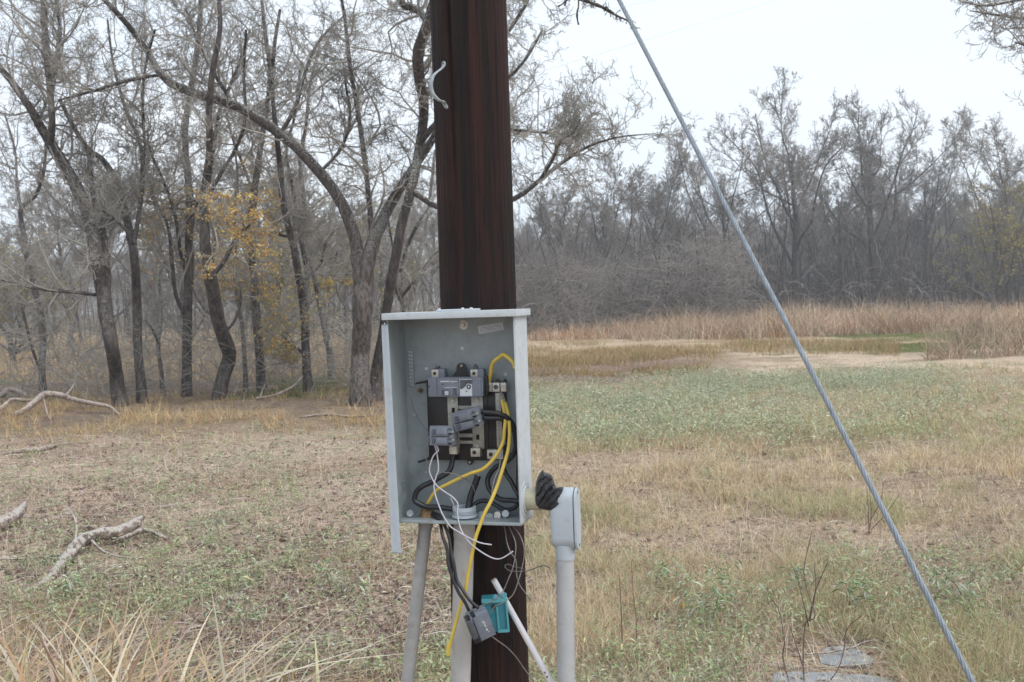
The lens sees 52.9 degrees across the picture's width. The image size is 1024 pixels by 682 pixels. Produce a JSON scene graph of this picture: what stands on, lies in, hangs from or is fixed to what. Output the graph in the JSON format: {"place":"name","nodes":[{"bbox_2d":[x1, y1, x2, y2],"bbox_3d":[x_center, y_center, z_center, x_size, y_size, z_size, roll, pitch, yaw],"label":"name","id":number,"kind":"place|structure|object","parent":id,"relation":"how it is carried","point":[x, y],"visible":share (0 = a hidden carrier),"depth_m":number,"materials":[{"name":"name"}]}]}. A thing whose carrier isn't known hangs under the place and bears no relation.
{"place":"outdoors","nodes":[
{"label":"outdoors","id":0,"kind":"place"},
{"bbox_2d":[0,373,539,681],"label":"orange brown grass","id":1,"kind":"structure","parent":0,"point":[123,416],"depth_m":13.57,"materials":[{"name":"plant"}]},
{"bbox_2d":[1,333,998,399],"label":"green grass","id":2,"kind":"structure","parent":0,"point":[281,389],"depth_m":21.24,"materials":[{"name":"plant"}]},
{"bbox_2d":[0,288,1023,681],"bbox_3d":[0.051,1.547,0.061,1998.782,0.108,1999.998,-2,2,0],"label":"ground","id":3,"kind":"structure","parent":0,"point":[294,408],"depth_m":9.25,"materials":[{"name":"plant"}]},
{"bbox_2d":[0,501,26,530],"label":"fallen branch","id":4,"kind":"object","parent":3,"relation":"on","point":[20,509],"visible":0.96,"depth_m":7.47,"materials":[{"name":"brown wood"}]},
{"bbox_2d":[0,244,74,346],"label":"bare tree","id":5,"kind":"object","parent":3,"relation":"on","point":[49,297],"visible":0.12,"depth_m":46.27,"materials":[{"name":"grey plant"}]},
{"bbox_2d":[0,223,79,368],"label":"bare tree","id":6,"kind":"object","parent":3,"relation":"on","point":[12,320],"visible":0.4,"depth_m":29.87,"materials":[{"name":"grey plant"}]},
{"bbox_2d":[0,91,82,397],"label":"bare tree","id":7,"kind":"object","parent":3,"relation":"on","point":[34,292],"visible":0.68,"depth_m":20.22,"materials":[{"name":"grey plant"}]},
{"bbox_2d":[15,229,87,335],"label":"bare tree","id":8,"kind":"object","parent":3,"relation":"on","point":[66,274],"visible":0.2,"depth_m":70.32,"materials":[{"name":"grey plant"}]},
{"bbox_2d":[0,148,124,347],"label":"bare tree","id":9,"kind":"object","parent":3,"relation":"on","point":[11,232],"visible":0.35,"depth_m":37.73,"materials":[{"name":"grey plant"}]},
{"bbox_2d":[10,382,118,420],"bbox_3d":[-7.096,0.953,16.090,1.339,0.437,2.119,-4,3,-43],"label":"fallen branch","id":10,"kind":"object","parent":3,"relation":"on","point":[37,399],"visible":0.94,"depth_m":16.20,"materials":[{"name":"brown wood"}]},
{"bbox_2d":[34,563,100,597],"bbox_3d":[-2.442,1.366,5.725,0.322,0.246,0.354,-2,2,0],"label":"weed plant","id":11,"kind":"object","parent":3,"relation":"on","point":[80,584],"visible":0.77,"depth_m":5.69,"materials":[{"name":"green plant"}]},
{"bbox_2d":[0,505,167,588],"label":"fallen branch","id":12,"kind":"object","parent":3,"relation":"on","point":[81,541],"visible":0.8,"depth_m":6.75,"materials":[{"name":"brown wood"}]},
{"bbox_2d":[0,155,170,316],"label":"bare tree","id":13,"kind":"object","parent":3,"relation":"on","point":[81,255],"visible":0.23,"depth_m":40.16,"materials":[{"name":"grey plant"}]},
{"bbox_2d":[0,0,200,407],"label":"bare tree","id":14,"kind":"object","parent":3,"relation":"on","point":[99,253],"visible":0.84,"depth_m":17.31,"materials":[{"name":"grey plant"}]},
{"bbox_2d":[9,0,197,402],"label":"bare tree","id":15,"kind":"object","parent":3,"relation":"on","point":[131,236],"visible":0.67,"depth_m":17.72,"materials":[{"name":"grey plant"}]},
{"bbox_2d":[122,259,182,395],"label":"bare tree","id":16,"kind":"object","parent":3,"relation":"on","point":[161,295],"visible":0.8,"depth_m":19.05,"materials":[{"name":"grey plant"}]},
{"bbox_2d":[111,179,221,338],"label":"bare tree","id":17,"kind":"object","parent":3,"relation":"on","point":[149,207],"visible":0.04,"depth_m":51.95,"materials":[{"name":"grey plant"}]},
{"bbox_2d":[108,195,243,338],"bbox_3d":[-10.469,-1.855,32.019,4.584,5.290,4.074,-2,2,-1],"label":"bare tree","id":18,"kind":"object","parent":3,"relation":"on","point":[162,274],"visible":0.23,"depth_m":31.75,"materials":[{"name":"grey plant"}]},
{"bbox_2d":[82,0,297,396],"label":"bare tree","id":19,"kind":"object","parent":3,"relation":"on","point":[186,259],"visible":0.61,"depth_m":18.76,"materials":[{"name":"grey plant"}]},
{"bbox_2d":[0,313,383,381],"bbox_3d":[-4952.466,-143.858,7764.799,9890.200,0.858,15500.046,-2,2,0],"label":"meadow grass","id":20,"kind":"structure","parent":3,"relation":"on","point":[27,367],"depth_m":28.71,"materials":[{"name":"plant"}]},
{"bbox_2d":[0,0,435,406],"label":"bare tree","id":21,"kind":"object","parent":3,"relation":"on","point":[362,260],"visible":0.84,"depth_m":16.13,"materials":[{"name":"grey wood"}]},
{"bbox_2d":[0,267,439,335],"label":"wood undergrowth","id":22,"kind":"object","parent":3,"relation":"on","point":[226,308],"visible":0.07,"depth_m":79.60,"materials":[{"name":"plant"}]},
{"bbox_2d":[0,233,439,341],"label":"sapling stems","id":23,"kind":"object","parent":3,"relation":"on","point":[126,314],"visible":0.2,"depth_m":57.09,"materials":[{"name":"grey plant"}]},
{"bbox_2d":[143,138,299,357],"bbox_3d":[-9.083,-2.525,30.766,5.134,6.666,5.777,-4,3,-40],"label":"bare tree","id":24,"kind":"object","parent":3,"relation":"on","point":[199,262],"visible":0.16,"depth_m":30.17,"materials":[{"name":"grey plant"}]},
{"bbox_2d":[182,146,270,393],"bbox_3d":[-5.283,-1.272,19.375,1.650,4.725,1.869,-2,2,0],"label":"bare tree","id":25,"kind":"object","parent":3,"relation":"on","point":[243,334],"visible":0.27,"depth_m":19.33,"materials":[{"name":"grey plant"}]},
{"bbox_2d":[142,118,316,345],"bbox_3d":[-9.130,-3.383,35.113,5.413,8.162,6.039,-2,2,-2],"label":"bare tree","id":26,"kind":"object","parent":3,"relation":"on","point":[274,161],"visible":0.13,"depth_m":34.08,"materials":[{"name":"grey plant"}]},
{"bbox_2d":[131,0,330,400],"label":"bare tree","id":27,"kind":"object","parent":3,"relation":"on","point":[211,281],"visible":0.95,"depth_m":16.16,"materials":[{"name":"brown plant"}]},
{"bbox_2d":[194,576,288,634],"bbox_3d":[-1.372,1.360,5.184,0.481,0.278,0.462,-2,2,0],"label":"weed plant","id":28,"kind":"object","parent":3,"relation":"on","point":[229,602],"visible":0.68,"depth_m":5.16,"materials":[{"name":"green plant"}]},
{"bbox_2d":[165,0,347,392],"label":"bare tree","id":29,"kind":"object","parent":3,"relation":"on","point":[260,380],"visible":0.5,"depth_m":18.42,"materials":[{"name":"grey plant"}]},
{"bbox_2d":[1,223,516,326],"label":"distant wood","id":30,"kind":"object","parent":3,"relation":"on","point":[232,290],"visible":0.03,"depth_m":110.69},
{"bbox_2d":[0,578,531,681],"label":"long dry grass","id":31,"kind":"structure","parent":3,"relation":"on","point":[21,674],"depth_m":3.88,"materials":[{"name":"plant"}]},
{"bbox_2d":[0,269,545,404],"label":"brush","id":32,"kind":"object","parent":3,"relation":"on","point":[76,348],"visible":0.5,"depth_m":19.49,"materials":[{"name":"plant"}]},
{"bbox_2d":[217,198,349,345],"bbox_3d":[-6.056,-1.572,28.127,3.828,4.775,4.397,-2,2,-7],"label":"bare tree","id":33,"kind":"object","parent":3,"relation":"on","point":[281,279],"visible":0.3,"depth_m":27.69,"materials":[{"name":"grey plant"}]},
{"bbox_2d":[211,0,382,394],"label":"bare tree","id":34,"kind":"object","parent":3,"relation":"on","point":[302,287],"visible":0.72,"depth_m":18.13,"materials":[{"name":"grey plant"}]},
{"bbox_2d":[248,165,381,327],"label":"bare tree","id":35,"kind":"object","parent":3,"relation":"on","point":[339,286],"visible":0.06,"depth_m":47.61,"materials":[{"name":"grey plant"}]},
{"bbox_2d":[263,33,387,379],"bbox_3d":[-3.792,-2.624,21.404,2.477,7.131,2.996,-2,2,0],"label":"bare tree","id":36,"kind":"object","parent":3,"relation":"on","point":[329,284],"visible":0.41,"depth_m":21.41,"materials":[{"name":"grey plant"}]},
{"bbox_2d":[260,199,418,351],"bbox_3d":[-5.482,-1.899,32.243,4.690,5.093,4.084,-3,2,-15],"label":"bare tree","id":37,"kind":"object","parent":3,"relation":"on","point":[344,296],"visible":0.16,"depth_m":31.97,"materials":[{"name":"grey plant"}]},
{"bbox_2d":[297,554,381,605],"bbox_3d":[-0.901,1.303,5.481,0.406,0.350,0.392,-2,2,0],"label":"weed plant","id":38,"kind":"object","parent":3,"relation":"on","point":[337,579],"visible":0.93,"depth_m":5.46,"materials":[{"name":"green plant"}]},
{"bbox_2d":[191,585,556,681],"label":"brown stalks","id":39,"kind":"object","parent":3,"relation":"on","point":[342,646],"visible":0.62,"depth_m":4.31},
{"bbox_2d":[314,196,438,321],"bbox_3d":[-4.955,-2.453,37.833,4.903,5.658,4.357,-2,2,-12],"label":"bare tree","id":40,"kind":"object","parent":3,"relation":"on","point":[416,257],"visible":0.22,"depth_m":37.54,"materials":[{"name":"grey plant"}]},
{"bbox_2d":[365,182,438,312],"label":"bare tree","id":41,"kind":"object","parent":3,"relation":"on","point":[400,275],"visible":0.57,"depth_m":23.72,"materials":[{"name":"grey wood"}]},
{"bbox_2d":[373,150,438,311],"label":"bare tree","id":42,"kind":"object","parent":3,"relation":"on","point":[411,304],"visible":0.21,"depth_m":38.44,"materials":[{"name":"grey plant"}]},
{"bbox_2d":[380,166,439,311],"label":"bare tree","id":43,"kind":"object","parent":3,"relation":"on","point":[429,283],"visible":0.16,"depth_m":51.10,"materials":[{"name":"grey plant"}]},
{"bbox_2d":[430,0,528,681],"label":"utility pole","id":44,"kind":"object","parent":3,"relation":"on","point":[472,126],"visible":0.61,"depth_m":2.74,"materials":[{"name":"brown wood"}]},
{"bbox_2d":[381,307,532,552],"bbox_3d":[-0.195,0.229,2.717,0.530,0.631,0.244,0,3,32],"label":"electrical panel","id":45,"kind":"object","parent":44,"relation":"attached to","point":[436,364],"visible":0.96,"depth_m":2.72,"materials":[{"name":"paint"}]},
{"bbox_2d":[381,323,402,552],"bbox_3d":[-0.324,0.249,2.808,0.035,0.593,0.307,-2,2,-6],"label":"door","id":46,"kind":"structure","parent":45,"relation":"in","point":[391,457],"depth_m":2.66,"materials":[{"name":"metal"}]},
{"bbox_2d":[401,509,434,681],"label":"conduit","id":47,"kind":"object","parent":45,"relation":"attached to","point":[416,601],"visible":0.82,"depth_m":2.72,"materials":[{"name":"grey plastic"}]},
{"bbox_2d":[412,454,455,511],"bbox_3d":[-0.194,0.388,2.709,0.140,0.182,0.049,-2,2,0],"label":"black cable","id":48,"kind":"object","parent":45,"relation":"attached to","point":[418,489],"visible":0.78,"depth_m":2.70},
{"bbox_2d":[429,426,457,453],"bbox_3d":[-0.174,0.255,2.662,0.069,0.078,0.051,-1,2,22],"label":"circuit breaker","id":49,"kind":"object","parent":45,"relation":"attached to","point":[443,435],"visible":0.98,"depth_m":2.64,"materials":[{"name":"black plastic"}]},
{"bbox_2d":[431,514,469,611],"bbox_3d":[-0.170,0.571,2.656,0.034,0.232,0.151,-4,3,-42],"label":"black cable","id":50,"kind":"object","parent":45,"relation":"attached to","point":[435,517],"visible":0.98,"depth_m":2.62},
{"bbox_2d":[432,511,478,609],"bbox_3d":[-0.154,0.565,2.653,0.165,0.233,0.034,0,3,44],"label":"black cable","id":51,"kind":"object","parent":45,"relation":"attached to","point":[460,586],"visible":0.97,"depth_m":2.63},
{"bbox_2d":[463,605,495,643],"bbox_3d":[-0.083,0.720,2.622,0.078,0.091,0.052,-3,2,-18],"label":"circuit breaker","id":52,"kind":"object","parent":51,"relation":"hanging from","point":[479,624],"visible":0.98,"depth_m":2.60,"materials":[{"name":"grey plastic"}]},
{"bbox_2d":[450,504,476,681],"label":"conduit","id":53,"kind":"object","parent":45,"relation":"attached to","point":[461,656],"visible":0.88,"depth_m":2.69,"materials":[{"name":"plastic"}]},
{"bbox_2d":[423,393,506,510],"bbox_3d":[-0.128,0.302,2.677,0.244,0.332,0.059,-1,2,10],"label":"yellow wire","id":54,"kind":"object","parent":45,"relation":"attached to","point":[486,466],"visible":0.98,"depth_m":2.65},
{"bbox_2d":[450,405,484,431],"bbox_3d":[-0.113,0.200,2.646,0.081,0.065,0.048,-1,2,22],"label":"circuit breaker","id":55,"kind":"object","parent":45,"relation":"attached to","point":[467,418],"visible":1,"depth_m":2.63,"materials":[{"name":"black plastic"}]},
{"bbox_2d":[481,409,518,503],"bbox_3d":[-0.028,0.296,2.671,0.094,0.248,0.068,-2,2,0],"label":"black cable","id":56,"kind":"object","parent":55,"relation":"attached to","point":[494,468],"visible":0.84,"depth_m":2.66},
{"bbox_2d":[446,394,510,655],"bbox_3d":[-0.084,0.473,2.636,0.186,0.669,0.069,-3,2,-16],"label":"yellow wire","id":57,"kind":"object","parent":45,"relation":"hanging from","point":[449,645],"visible":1,"depth_m":2.62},
{"bbox_2d":[521,481,580,681],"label":"conduit","id":58,"kind":"object","parent":45,"relation":"attached to","point":[565,515],"visible":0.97,"depth_m":2.60,"materials":[{"name":"paint"}]},
{"bbox_2d":[535,470,563,510],"bbox_3d":[0.093,0.382,2.620,0.076,0.112,0.089,-2,2,0],"label":"tape wrap","id":59,"kind":"object","parent":58,"relation":"attached to","point":[548,492],"visible":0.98,"depth_m":2.59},
{"bbox_2d":[481,592,509,632],"bbox_3d":[-0.043,0.703,2.684,0.070,0.102,0.045,-2,2,0],"label":"junction box","id":60,"kind":"object","parent":44,"relation":"attached to","point":[499,617],"visible":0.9,"depth_m":2.67,"materials":[{"name":"teal plastic"}]},
{"bbox_2d":[617,0,975,681],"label":"guy wire","id":61,"kind":"object","parent":44,"relation":"attached to","point":[909,560],"visible":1,"depth_m":1.79,"materials":[{"name":"metal"}]},
{"bbox_2d":[316,0,702,401],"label":"bare tree","id":62,"kind":"object","parent":3,"relation":"on","point":[419,66],"visible":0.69,"depth_m":15.32,"materials":[{"name":"plant"}]},
{"bbox_2d":[0,358,1023,681],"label":"sage weeds","id":63,"kind":"object","parent":3,"relation":"on","point":[666,418],"visible":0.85,"depth_m":6.54,"materials":[{"name":"green plant"}]},
{"bbox_2d":[0,405,1023,681],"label":"matted straw","id":64,"kind":"object","parent":3,"relation":"on","point":[740,533],"visible":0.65,"depth_m":5.84,"materials":[{"name":"plant"}]},
{"bbox_2d":[491,578,553,681],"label":"pipe offcut","id":65,"kind":"object","parent":3,"relation":"on","point":[527,639],"visible":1,"depth_m":2.67,"materials":[{"name":"white plastic"}]},
{"bbox_2d":[513,182,568,275],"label":"bare tree","id":66,"kind":"object","parent":3,"relation":"on","point":[531,237],"visible":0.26,"depth_m":72.64,"materials":[{"name":"grey plant"}]},
{"bbox_2d":[512,162,630,321],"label":"bare tree","id":67,"kind":"object","parent":3,"relation":"on","point":[564,228],"visible":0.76,"depth_m":52.02,"materials":[{"name":"grey plant"}]},
{"bbox_2d":[527,316,650,340],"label":"reed grass","id":68,"kind":"structure","parent":3,"relation":"on","point":[588,332],"depth_m":39.79,"materials":[{"name":"plant"}]},
{"bbox_2d":[558,0,640,29],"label":"bare tree","id":69,"kind":"object","parent":3,"relation":"on","point":[598,5],"visible":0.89,"depth_m":6.52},
{"bbox_2d":[528,150,675,293],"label":"bare tree","id":70,"kind":"object","parent":3,"relation":"on","point":[617,207],"visible":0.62,"depth_m":54.54,"materials":[{"name":"grey plant"}]},
{"bbox_2d":[515,204,792,334],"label":"vine thicket","id":71,"kind":"object","parent":3,"relation":"on","point":[589,314],"visible":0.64,"depth_m":47.09,"materials":[{"name":"plant"}]},
{"bbox_2d":[577,142,737,294],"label":"bare tree","id":72,"kind":"object","parent":3,"relation":"on","point":[670,177],"visible":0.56,"depth_m":59.02,"materials":[{"name":"grey plant"}]},
{"bbox_2d":[635,545,696,591],"bbox_3d":[0.798,1.188,5.344,0.349,0.254,0.289,-2,2,0],"label":"weed plant","id":73,"kind":"object","parent":3,"relation":"on","point":[660,572],"visible":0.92,"depth_m":5.31,"materials":[{"name":"green plant"}]},
{"bbox_2d":[615,180,721,273],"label":"bare tree","id":74,"kind":"object","parent":3,"relation":"on","point":[690,229],"visible":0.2,"depth_m":68.67,"materials":[{"name":"grey plant"}]},
{"bbox_2d":[623,176,734,280],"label":"bare tree","id":75,"kind":"object","parent":3,"relation":"on","point":[677,222],"visible":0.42,"depth_m":63.10,"materials":[{"name":"grey plant"}]},
{"bbox_2d":[651,552,764,633],"bbox_3d":[0.873,1.187,4.763,0.515,0.418,0.370,-2,2,0],"label":"weed plant","id":76,"kind":"object","parent":3,"relation":"on","point":[723,577],"visible":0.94,"depth_m":4.73,"materials":[{"name":"green plant"}]},
{"bbox_2d":[528,335,906,385],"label":"olive tufts","id":77,"kind":"object","parent":3,"relation":"on","point":[636,351],"visible":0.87,"depth_m":25.47,"materials":[{"name":"plant"}]},
{"bbox_2d":[434,188,1022,299],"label":"distant wood","id":78,"kind":"object","parent":3,"relation":"on","point":[785,245],"visible":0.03,"depth_m":101.65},
{"bbox_2d":[656,121,811,305],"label":"bare tree","id":79,"kind":"object","parent":3,"relation":"on","point":[695,173],"visible":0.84,"depth_m":55.25,"materials":[{"name":"grey plant"}]},
{"bbox_2d":[516,233,974,332],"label":"pale vines","id":80,"kind":"object","parent":3,"relation":"on","point":[779,295],"visible":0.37,"depth_m":45.92,"materials":[{"name":"plant"}]},
{"bbox_2d":[710,204,792,291],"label":"bare tree","id":81,"kind":"object","parent":3,"relation":"on","point":[782,233],"visible":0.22,"depth_m":84.71,"materials":[{"name":"grey plant"}]},
{"bbox_2d":[514,177,1023,332],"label":"sapling stems","id":82,"kind":"object","parent":3,"relation":"on","point":[900,273],"visible":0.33,"depth_m":53.06,"materials":[{"name":"grey plant"}]},
{"bbox_2d":[516,243,1023,327],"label":"bare thicket","id":83,"kind":"object","parent":3,"relation":"on","point":[817,291],"visible":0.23,"depth_m":52.98,"materials":[{"name":"plant"}]},
{"bbox_2d":[738,176,840,290],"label":"bare tree","id":84,"kind":"object","parent":3,"relation":"on","point":[803,218],"visible":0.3,"depth_m":74.34,"materials":[{"name":"grey plant"}]},
{"bbox_2d":[703,65,894,307],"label":"bare tree","id":85,"kind":"object","parent":3,"relation":"on","point":[803,201],"visible":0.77,"depth_m":57.62,"materials":[{"name":"grey plant"}]},
{"bbox_2d":[775,554,829,593],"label":"weed plant","id":86,"kind":"object","parent":3,"relation":"on","point":[799,572],"visible":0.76,"depth_m":5.15,"materials":[{"name":"green plant"}]},
{"bbox_2d":[789,532,827,681],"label":"weed plant","id":87,"kind":"object","parent":3,"relation":"on","point":[807,622],"visible":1,"depth_m":4.04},
{"bbox_2d":[773,672,892,681],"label":"stone slab","id":88,"kind":"structure","parent":3,"relation":"on","point":[812,677],"depth_m":4.11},
{"bbox_2d":[765,162,905,300],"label":"bare tree","id":89,"kind":"object","parent":3,"relation":"on","point":[833,241],"visible":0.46,"depth_m":64.02,"materials":[{"name":"grey plant"}]},
{"bbox_2d":[790,188,887,280],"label":"bare tree","id":90,"kind":"object","parent":3,"relation":"on","point":[858,211],"visible":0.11,"depth_m":75.95,"materials":[{"name":"grey plant"}]},
{"bbox_2d":[818,646,873,668],"bbox_3d":[1.394,1.344,4.329,0.235,0.042,0.253,-2,2,0],"label":"stone slab","id":91,"kind":"object","parent":3,"relation":"on","point":[826,658],"depth_m":4.31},
{"bbox_2d":[820,569,887,615],"bbox_3d":[1.603,1.186,4.802,0.278,0.237,0.245,-4,3,-43],"label":"weed plant","id":92,"kind":"object","parent":3,"relation":"on","point":[849,591],"visible":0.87,"depth_m":4.81,"materials":[{"name":"green plant"}]},
{"bbox_2d":[836,189,915,296],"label":"bare tree","id":93,"kind":"object","parent":3,"relation":"on","point":[901,229],"visible":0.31,"depth_m":67.35,"materials":[{"name":"grey plant"}]},
{"bbox_2d":[781,84,979,303],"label":"bare tree","id":94,"kind":"object","parent":3,"relation":"on","point":[870,161],"visible":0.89,"depth_m":60.31,"materials":[{"name":"grey plant"}]},
{"bbox_2d":[846,174,962,305],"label":"bare tree","id":95,"kind":"object","parent":3,"relation":"on","point":[949,201],"visible":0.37,"depth_m":71.76,"materials":[{"name":"grey plant"}]},
{"bbox_2d":[853,127,991,305],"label":"bare tree","id":96,"kind":"object","parent":3,"relation":"on","point":[940,183],"visible":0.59,"depth_m":68.97,"materials":[{"name":"grey plant"}]},
{"bbox_2d":[910,559,993,606],"bbox_3d":[2.078,1.173,4.874,0.380,0.280,0.249,-1,2,22],"label":"weed plant","id":97,"kind":"object","parent":3,"relation":"on","point":[947,580],"visible":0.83,"depth_m":4.85,"materials":[{"name":"green plant"}]},
{"bbox_2d":[902,297,1023,360],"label":"brown weed stand","id":98,"kind":"object","parent":3,"relation":"on","point":[1001,336],"visible":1,"depth_m":22.76,"materials":[{"name":"plant"}]},
{"bbox_2d":[923,177,1014,296],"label":"bare tree","id":99,"kind":"object","parent":3,"relation":"on","point":[963,212],"visible":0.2,"depth_m":75.54,"materials":[{"name":"grey plant"}]},
{"bbox_2d":[927,170,1023,314],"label":"bare tree","id":100,"kind":"object","parent":3,"relation":"on","point":[996,279],"visible":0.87,"depth_m":45.85,"materials":[{"name":"grey plant"}]},
{"bbox_2d":[940,102,1023,304],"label":"bare tree","id":101,"kind":"object","parent":3,"relation":"on","point":[1006,168],"visible":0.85,"depth_m":58.05,"materials":[{"name":"grey plant"}]},
{"bbox_2d":[950,0,1023,108],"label":"bare tree","id":102,"kind":"object","parent":3,"relation":"on","point":[1004,16],"visible":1,"depth_m":13.95,"materials":[{"name":"grey plant"}]},
{"bbox_2d":[953,166,1023,270],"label":"bare tree","id":103,"kind":"object","parent":3,"relation":"on","point":[963,225],"visible":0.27,"depth_m":68.45,"materials":[{"name":"grey plant"}]},
{"bbox_2d":[971,181,1023,291],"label":"bare tree","id":104,"kind":"object","parent":3,"relation":"on","point":[1010,223],"visible":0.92,"depth_m":43.82,"materials":[{"name":"grey plant"}]},
{"bbox_2d":[0,394,1023,681],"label":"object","id":105,"kind":"object","parent":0,"point":[330,596],"visible":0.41,"depth_m":5.91,"materials":[{"name":"plant"}]},
{"bbox_2d":[0,0,1023,317],"label":"sky","id":106,"kind":"structure","parent":0,"point":[710,67],"materials":[{"name":"white"}]},
{"bbox_2d":[602,289,1023,341],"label":"tall reed grass","id":107,"kind":"structure","parent":0,"point":[814,322],"depth_m":36.87,"materials":[{"name":"plant"}]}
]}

